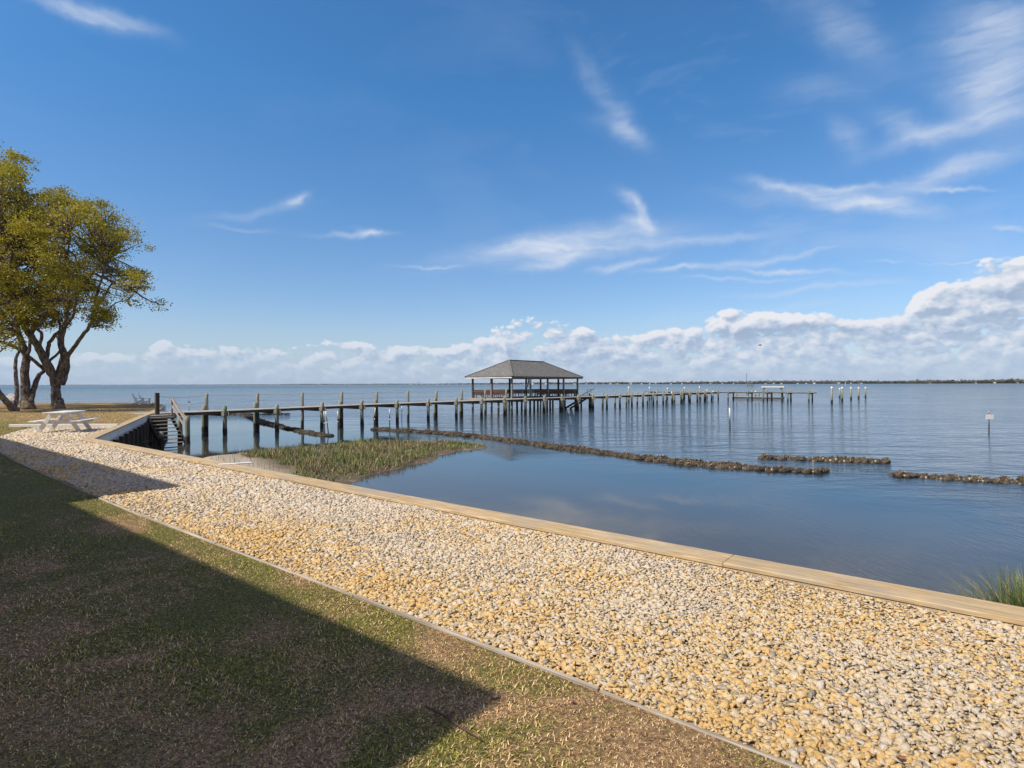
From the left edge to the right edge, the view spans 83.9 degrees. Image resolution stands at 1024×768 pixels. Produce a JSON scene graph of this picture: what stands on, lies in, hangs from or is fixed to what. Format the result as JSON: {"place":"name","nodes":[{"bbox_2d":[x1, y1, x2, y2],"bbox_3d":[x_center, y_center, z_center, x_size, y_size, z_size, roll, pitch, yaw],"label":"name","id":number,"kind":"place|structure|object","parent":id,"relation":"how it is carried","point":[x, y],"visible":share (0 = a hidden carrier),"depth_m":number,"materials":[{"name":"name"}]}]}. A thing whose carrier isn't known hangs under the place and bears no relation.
{"place":"outdoors","nodes":[
{"label":"outdoors","id":0,"kind":"place"},
{"bbox_2d":[204,441,487,483],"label":"seabed","id":1,"kind":"structure","parent":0,"point":[281,467],"depth_m":23.09,"materials":[{"name":"brown sand"}]},
{"bbox_2d":[133,398,189,445],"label":"wooden steps","id":2,"kind":"structure","parent":1,"relation":"on","point":[179,425],"depth_m":32.01,"materials":[{"name":"grey wood"}]},
{"bbox_2d":[210,433,484,481],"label":"marsh grass","id":3,"kind":"structure","parent":1,"relation":"on","point":[337,456],"depth_m":24.50,"materials":[{"name":"green plant"}]},
{"bbox_2d":[0,403,791,767],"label":"lawn","id":4,"kind":"structure","parent":0,"point":[254,601],"depth_m":3.43,"materials":[{"name":"green plant"}]},
{"bbox_2d":[3,393,14,403],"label":"adirondack chair","id":5,"kind":"object","parent":4,"relation":"on","point":[11,398],"visible":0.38,"depth_m":53.76,"materials":[{"name":"white paint"}]},
{"bbox_2d":[0,236,33,410],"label":"live oak","id":6,"kind":"object","parent":4,"relation":"on","point":[4,399],"visible":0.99,"depth_m":38.52,"materials":[{"name":"green plant"}]},
{"bbox_2d":[0,209,74,409],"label":"live oak","id":7,"kind":"object","parent":4,"relation":"on","point":[27,396],"visible":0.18,"depth_m":42.86,"materials":[{"name":"green plant"}]},
{"bbox_2d":[9,424,118,426],"bbox_3d":[-18.951,1.756,24.131,4.511,0.120,0.140,0,0,-1],"label":"timber sleeper","id":8,"kind":"object","parent":4,"relation":"on","point":[38,425],"visible":0.74,"depth_m":24.06,"materials":[{"name":"brown wood"}]},
{"bbox_2d":[0,141,172,408],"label":"live oak","id":9,"kind":"object","parent":4,"relation":"on","point":[51,218],"visible":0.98,"depth_m":40.92,"materials":[{"name":"green plant"}]},
{"bbox_2d":[132,393,143,403],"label":"adirondack chair","id":10,"kind":"object","parent":4,"relation":"on","point":[134,397],"visible":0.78,"depth_m":52.10,"materials":[{"name":"white paint"}]},
{"bbox_2d":[138,393,150,404],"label":"adirondack chair","id":11,"kind":"object","parent":4,"relation":"on","point":[143,401],"visible":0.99,"depth_m":50.27,"materials":[{"name":"white paint"}]},
{"bbox_2d":[0,436,805,767],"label":"lumber edging","id":12,"kind":"object","parent":4,"relation":"on","point":[582,682],"visible":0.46,"depth_m":3.76,"materials":[{"name":"grey wood"}]},
{"bbox_2d":[426,706,480,739],"bbox_3d":[-0.285,1.728,2.936,0.391,0.028,0.066,0,0,39],"label":"fallen twig","id":13,"kind":"object","parent":4,"relation":"on","point":[447,717],"visible":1,"depth_m":2.93,"materials":[{"name":"brown wood"}]},
{"bbox_2d":[0,384,1023,602],"bbox_3d":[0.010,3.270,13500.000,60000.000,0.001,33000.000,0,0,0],"label":"sea water","id":14,"kind":"structure","parent":0,"point":[871,521],"depth_m":24.12,"materials":[{"name":"blue liquid"}]},
{"bbox_2d":[139,437,152,448],"bbox_3d":[-16.709,3.192,25.238,0.487,0.686,13.281,0,0,-27],"label":"riprap rubble","id":15,"kind":"object","parent":14,"relation":"in","point":[146,445],"visible":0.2,"depth_m":29.14,"materials":[{"name":"grey stone"}]},
{"bbox_2d":[444,431,463,434],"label":"oyster bag","id":16,"kind":"object","parent":14,"relation":"on","point":[448,433],"visible":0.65,"depth_m":36.69,"materials":[{"name":"brown stone"}]},
{"bbox_2d":[462,433,479,436],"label":"oyster bag","id":17,"kind":"object","parent":14,"relation":"on","point":[467,435],"visible":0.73,"depth_m":35.50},
{"bbox_2d":[127,389,816,434],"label":"pier","id":18,"kind":"structure","parent":14,"relation":"in","point":[205,412],"depth_m":50.18,"materials":[{"name":"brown wood"}]},
{"bbox_2d":[761,387,783,400],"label":"lift","id":19,"kind":"object","parent":18,"relation":"attached to","point":[763,388],"visible":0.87,"depth_m":104.36,"materials":[{"name":"white paint"}]},
{"bbox_2d":[0,402,1023,628],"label":"bulkhead","id":20,"kind":"object","parent":14,"relation":"in","point":[132,434],"visible":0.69,"depth_m":5.92,"materials":[{"name":"brown wood"}]},
{"bbox_2d":[219,462,251,464],"bbox_3d":[-5.894,1.697,12.148,0.624,0.020,0.140,0,0,-28],"label":"loose plank","id":21,"kind":"object","parent":20,"relation":"on","point":[236,463],"visible":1,"depth_m":12.10,"materials":[{"name":"white paint"}]},
{"bbox_2d":[503,438,523,441],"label":"oyster bag","id":22,"kind":"object","parent":14,"relation":"on","point":[506,440],"visible":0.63,"depth_m":32.23,"materials":[{"name":"stone"}]},
{"bbox_2d":[465,360,582,411],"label":"pavilion","id":23,"kind":"structure","parent":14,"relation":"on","point":[510,370],"depth_m":69.88,"materials":[{"name":"grey wood"}]},
{"bbox_2d":[565,388,594,408],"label":"boarding stair","id":24,"kind":"object","parent":23,"relation":"attached to","point":[571,404],"visible":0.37,"depth_m":76.75,"materials":[{"name":"grey wood"}]},
{"bbox_2d":[529,441,547,444],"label":"oyster bag","id":25,"kind":"object","parent":14,"relation":"on","point":[533,443],"visible":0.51,"depth_m":30.43,"materials":[{"name":"brown stone"}]},
{"bbox_2d":[538,443,557,446],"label":"oyster bag","id":26,"kind":"object","parent":14,"relation":"on","point":[542,444],"visible":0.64,"depth_m":29.68,"materials":[{"name":"brown stone"}]},
{"bbox_2d":[553,444,574,448],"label":"oyster bag","id":27,"kind":"object","parent":14,"relation":"on","point":[557,447],"visible":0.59,"depth_m":28.65,"materials":[{"name":"brown stone"}]},
{"bbox_2d":[558,445,578,449],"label":"oyster bag","id":28,"kind":"object","parent":14,"relation":"on","point":[562,447],"visible":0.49,"depth_m":28.33,"materials":[{"name":"stone"}]},
{"bbox_2d":[565,445,587,450],"bbox_3d":[3.212,3.218,28.096,1.291,0.421,0.486,-2,-5,-7],"label":"oyster bag","id":29,"kind":"object","parent":14,"relation":"on","point":[570,448],"visible":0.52,"depth_m":27.99,"materials":[{"name":"stone"}]},
{"bbox_2d":[577,447,599,451],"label":"oyster bag","id":30,"kind":"object","parent":14,"relation":"on","point":[585,450],"visible":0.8,"depth_m":27.36,"materials":[{"name":"brown stone"}]},
{"bbox_2d":[596,450,613,453],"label":"oyster bag","id":31,"kind":"object","parent":14,"relation":"on","point":[601,452],"visible":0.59,"depth_m":26.46,"materials":[{"name":"brown stone"}]},
{"bbox_2d":[617,453,634,456],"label":"oyster bag","id":32,"kind":"object","parent":14,"relation":"on","point":[621,455],"visible":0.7,"depth_m":25.46,"materials":[{"name":"brown stone"}]},
{"bbox_2d":[629,454,653,458],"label":"oyster bag","id":33,"kind":"object","parent":14,"relation":"on","point":[630,457],"visible":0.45,"depth_m":24.87,"materials":[{"name":"stone"}]},
{"bbox_2d":[634,454,653,459],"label":"oyster bag","id":34,"kind":"object","parent":14,"relation":"on","point":[641,457],"visible":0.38,"depth_m":24.54,"materials":[{"name":"brown stone"}]},
{"bbox_2d":[644,455,667,460],"bbox_3d":[6.167,3.196,24.297,1.165,0.372,0.438,-4,-13,-14],"label":"oyster bag","id":35,"kind":"object","parent":14,"relation":"on","point":[649,458],"visible":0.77,"depth_m":24.19,"materials":[{"name":"brown stone"}]},
{"bbox_2d":[653,458,672,461],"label":"oyster bag","id":36,"kind":"object","parent":14,"relation":"on","point":[659,460],"visible":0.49,"depth_m":23.88,"materials":[{"name":"brown stone"}]},
{"bbox_2d":[667,457,694,463],"bbox_3d":[6.978,3.204,23.470,1.300,0.397,0.489,3,-1,-9],"label":"oyster bag","id":37,"kind":"object","parent":14,"relation":"on","point":[672,461],"visible":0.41,"depth_m":23.32,"materials":[{"name":"stone"}]},
{"bbox_2d":[676,458,701,464],"bbox_3d":[7.271,3.204,23.192,1.350,0.421,0.507,1,-6,-14],"label":"oyster bag","id":38,"kind":"object","parent":14,"relation":"on","point":[680,462],"visible":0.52,"depth_m":23.03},
{"bbox_2d":[683,459,711,465],"bbox_3d":[7.516,3.225,22.857,1.363,0.419,0.512,3,7,-9],"label":"oyster bag","id":39,"kind":"object","parent":14,"relation":"on","point":[689,462],"visible":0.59,"depth_m":22.73,"materials":[{"name":"brown stone"}]},
{"bbox_2d":[697,461,716,466],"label":"oyster bag","id":40,"kind":"object","parent":14,"relation":"on","point":[702,465],"visible":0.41,"depth_m":22.47,"materials":[{"name":"brown stone"}]},
{"bbox_2d":[706,460,729,467],"bbox_3d":[8.182,3.207,22.476,1.282,0.427,0.482,0,1,-22],"label":"oyster bag","id":41,"kind":"object","parent":14,"relation":"on","point":[712,464],"visible":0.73,"depth_m":22.30,"materials":[{"name":"brown stone"}]},
{"bbox_2d":[715,461,740,468],"bbox_3d":[8.431,3.234,22.192,1.359,0.427,0.487,-4,-4,-21],"label":"oyster bag","id":42,"kind":"object","parent":14,"relation":"on","point":[724,465],"visible":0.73,"depth_m":22.07,"materials":[{"name":"brown stone"}]},
{"bbox_2d":[729,406,730,428],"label":"marker post","id":43,"kind":"object","parent":14,"relation":"in","point":[729,419],"visible":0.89,"depth_m":40.67,"materials":[{"name":"white plastic"}]},
{"bbox_2d":[729,463,749,468],"bbox_3d":[8.800,3.229,21.956,1.041,0.337,0.367,-2,-3,-15],"label":"oyster bag","id":44,"kind":"object","parent":14,"relation":"on","point":[738,466],"visible":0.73,"depth_m":21.85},
{"bbox_2d":[742,465,760,469],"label":"oyster bag","id":45,"kind":"object","parent":14,"relation":"on","point":[750,467],"visible":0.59,"depth_m":21.57,"materials":[{"name":"brown stone"}]},
{"bbox_2d":[732,393,783,398],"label":"dock","id":46,"kind":"object","parent":14,"relation":"on","point":[736,396],"visible":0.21,"depth_m":125.89,"materials":[{"name":"grey wood"}]},
{"bbox_2d":[754,466,769,470],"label":"oyster bag","id":47,"kind":"object","parent":14,"relation":"on","point":[760,468],"visible":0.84,"depth_m":21.35,"materials":[{"name":"stone"}]},
{"bbox_2d":[758,453,767,458],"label":"oyster bag","id":48,"kind":"object","parent":14,"relation":"on","point":[764,455],"visible":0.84,"depth_m":24.75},
{"bbox_2d":[764,455,774,459],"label":"oyster bag","id":49,"kind":"object","parent":14,"relation":"on","point":[768,457],"visible":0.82,"depth_m":24.62,"materials":[{"name":"stone"}]},
{"bbox_2d":[765,466,783,471],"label":"oyster bag","id":50,"kind":"object","parent":14,"relation":"on","point":[772,469],"visible":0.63,"depth_m":21.11,"materials":[{"name":"brown stone"}]},
{"bbox_2d":[776,454,790,459],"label":"oyster bag","id":51,"kind":"object","parent":14,"relation":"on","point":[784,457],"visible":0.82,"depth_m":24.43,"materials":[{"name":"brown stone"}]},
{"bbox_2d":[779,467,794,471],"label":"oyster bag","id":52,"kind":"object","parent":14,"relation":"on","point":[788,469],"visible":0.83,"depth_m":21.00,"materials":[{"name":"stone"}]},
{"bbox_2d":[791,467,803,472],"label":"oyster bag","id":53,"kind":"object","parent":14,"relation":"on","point":[797,470],"visible":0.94,"depth_m":20.84,"materials":[{"name":"brown stone"}]},
{"bbox_2d":[800,467,815,473],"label":"oyster bag","id":54,"kind":"object","parent":14,"relation":"on","point":[807,471],"visible":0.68,"depth_m":20.69,"materials":[{"name":"brown stone"}]},
{"bbox_2d":[812,456,819,460],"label":"oyster bag","id":55,"kind":"object","parent":14,"relation":"on","point":[815,458],"visible":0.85,"depth_m":23.99,"materials":[{"name":"brown stone"}]},
{"bbox_2d":[812,467,829,473],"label":"oyster bag","id":56,"kind":"object","parent":14,"relation":"on","point":[818,470],"visible":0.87,"depth_m":20.66,"materials":[{"name":"stone"}]},
{"bbox_2d":[824,456,832,461],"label":"oyster bag","id":57,"kind":"object","parent":14,"relation":"on","point":[828,459],"visible":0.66,"depth_m":23.73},
{"bbox_2d":[830,387,832,402],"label":"mooring pile","id":58,"kind":"object","parent":14,"relation":"in","point":[831,394],"visible":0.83,"depth_m":92.37,"materials":[{"name":"white wood"}]},
{"bbox_2d":[831,455,841,461],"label":"oyster bag","id":59,"kind":"object","parent":14,"relation":"on","point":[835,459],"visible":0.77,"depth_m":23.71,"materials":[{"name":"brown stone"}]},
{"bbox_2d":[838,456,847,461],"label":"oyster bag","id":60,"kind":"object","parent":14,"relation":"on","point":[843,458],"visible":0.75,"depth_m":23.75,"materials":[{"name":"stone"}]},
{"bbox_2d":[846,456,854,461],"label":"oyster bag","id":61,"kind":"object","parent":14,"relation":"on","point":[850,459],"visible":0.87,"depth_m":23.65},
{"bbox_2d":[852,457,861,462],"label":"oyster bag","id":62,"kind":"object","parent":14,"relation":"on","point":[857,459],"visible":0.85,"depth_m":23.50,"materials":[{"name":"grey stone"}]},
{"bbox_2d":[860,457,868,462],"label":"oyster bag","id":63,"kind":"object","parent":14,"relation":"on","point":[864,459],"visible":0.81,"depth_m":23.44,"materials":[{"name":"grey stone"}]},
{"bbox_2d":[868,458,876,463],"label":"oyster bag","id":64,"kind":"object","parent":14,"relation":"on","point":[872,461],"visible":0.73,"depth_m":23.26,"materials":[{"name":"grey stone"}]},
{"bbox_2d":[880,457,890,463],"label":"oyster bag","id":65,"kind":"object","parent":14,"relation":"on","point":[885,460],"visible":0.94,"depth_m":23.22,"materials":[{"name":"grey stone"}]},
{"bbox_2d":[893,470,906,477],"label":"oyster bag","id":66,"kind":"object","parent":14,"relation":"on","point":[898,473],"visible":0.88,"depth_m":19.83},
{"bbox_2d":[903,472,913,477],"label":"oyster bag","id":67,"kind":"object","parent":14,"relation":"on","point":[908,475],"visible":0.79,"depth_m":19.67,"materials":[{"name":"stone"}]},
{"bbox_2d":[919,473,929,478],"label":"oyster bag","id":68,"kind":"object","parent":14,"relation":"on","point":[924,475],"visible":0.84,"depth_m":19.59,"materials":[{"name":"stone"}]},
{"bbox_2d":[928,474,937,478],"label":"oyster bag","id":69,"kind":"object","parent":14,"relation":"on","point":[933,476],"visible":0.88,"depth_m":19.51,"materials":[{"name":"stone"}]},
{"bbox_2d":[940,474,956,480],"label":"oyster bag","id":70,"kind":"object","parent":14,"relation":"on","point":[948,477],"visible":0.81,"depth_m":19.21,"materials":[{"name":"stone"}]},
{"bbox_2d":[954,475,961,479],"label":"oyster bag","id":71,"kind":"object","parent":14,"relation":"on","point":[957,477],"visible":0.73,"depth_m":19.18,"materials":[{"name":"stone"}]},
{"bbox_2d":[960,475,974,481],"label":"oyster bag","id":72,"kind":"object","parent":14,"relation":"on","point":[967,478],"visible":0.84,"depth_m":18.91,"materials":[{"name":"grey stone"}]},
{"bbox_2d":[914,553,1023,606],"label":"cordgrass clump","id":73,"kind":"object","parent":14,"relation":"in","point":[1014,599],"visible":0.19,"depth_m":5.42,"materials":[{"name":"green plant"}]},
{"bbox_2d":[971,475,981,481],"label":"oyster bag","id":74,"kind":"object","parent":14,"relation":"on","point":[976,478],"visible":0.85,"depth_m":18.91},
{"bbox_2d":[981,476,990,482],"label":"oyster bag","id":75,"kind":"object","parent":14,"relation":"on","point":[985,479],"visible":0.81,"depth_m":18.76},
{"bbox_2d":[986,411,993,432],"bbox_3d":[31.164,2.687,37.224,0.520,1.826,0.105,0,0,0],"label":"warning board","id":76,"kind":"object","parent":14,"relation":"in","point":[989,417],"visible":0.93,"depth_m":37.18,"materials":[{"name":"white paint"}]},
{"bbox_2d":[990,477,1000,482],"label":"oyster bag","id":77,"kind":"object","parent":14,"relation":"on","point":[996,480],"visible":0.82,"depth_m":18.60,"materials":[{"name":"stone"}]},
{"bbox_2d":[999,475,1010,483],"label":"oyster bag","id":78,"kind":"object","parent":14,"relation":"on","point":[1005,479],"visible":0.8,"depth_m":18.64,"materials":[{"name":"grey stone"}]},
{"bbox_2d":[1010,478,1018,483],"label":"oyster bag","id":79,"kind":"object","parent":14,"relation":"on","point":[1014,481],"visible":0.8,"depth_m":18.61,"materials":[{"name":"stone"}]},
{"bbox_2d":[1016,475,1023,484],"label":"oyster bag","id":80,"kind":"object","parent":14,"relation":"on","point":[1020,478],"visible":0.88,"depth_m":18.58,"materials":[{"name":"stone"}]},
{"bbox_2d":[0,0,1023,385],"label":"sky","id":81,"kind":"structure","parent":0,"point":[331,192],"materials":[{"name":"blue"}]},
{"bbox_2d":[3,378,1023,385],"bbox_3d":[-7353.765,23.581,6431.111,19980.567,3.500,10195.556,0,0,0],"label":"shore","id":82,"kind":"structure","parent":0,"point":[703,383],"depth_m":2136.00,"materials":[{"name":"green plant"}]},
{"bbox_2d":[11,442,1023,767],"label":"gravel path","id":83,"kind":"structure","parent":0,"point":[679,634],"depth_m":4.16,"materials":[{"name":"beige gravel"}]},
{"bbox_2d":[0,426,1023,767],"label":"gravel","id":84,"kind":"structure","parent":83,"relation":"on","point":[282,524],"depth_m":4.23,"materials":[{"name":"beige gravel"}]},
{"bbox_2d":[27,410,98,432],"bbox_3d":[-16.846,1.433,21.480,1.593,0.804,1.794,0,0,-17],"label":"picnic table","id":85,"kind":"object","parent":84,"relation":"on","point":[60,419],"visible":0.94,"depth_m":21.14,"materials":[{"name":"white paint"}]}
]}

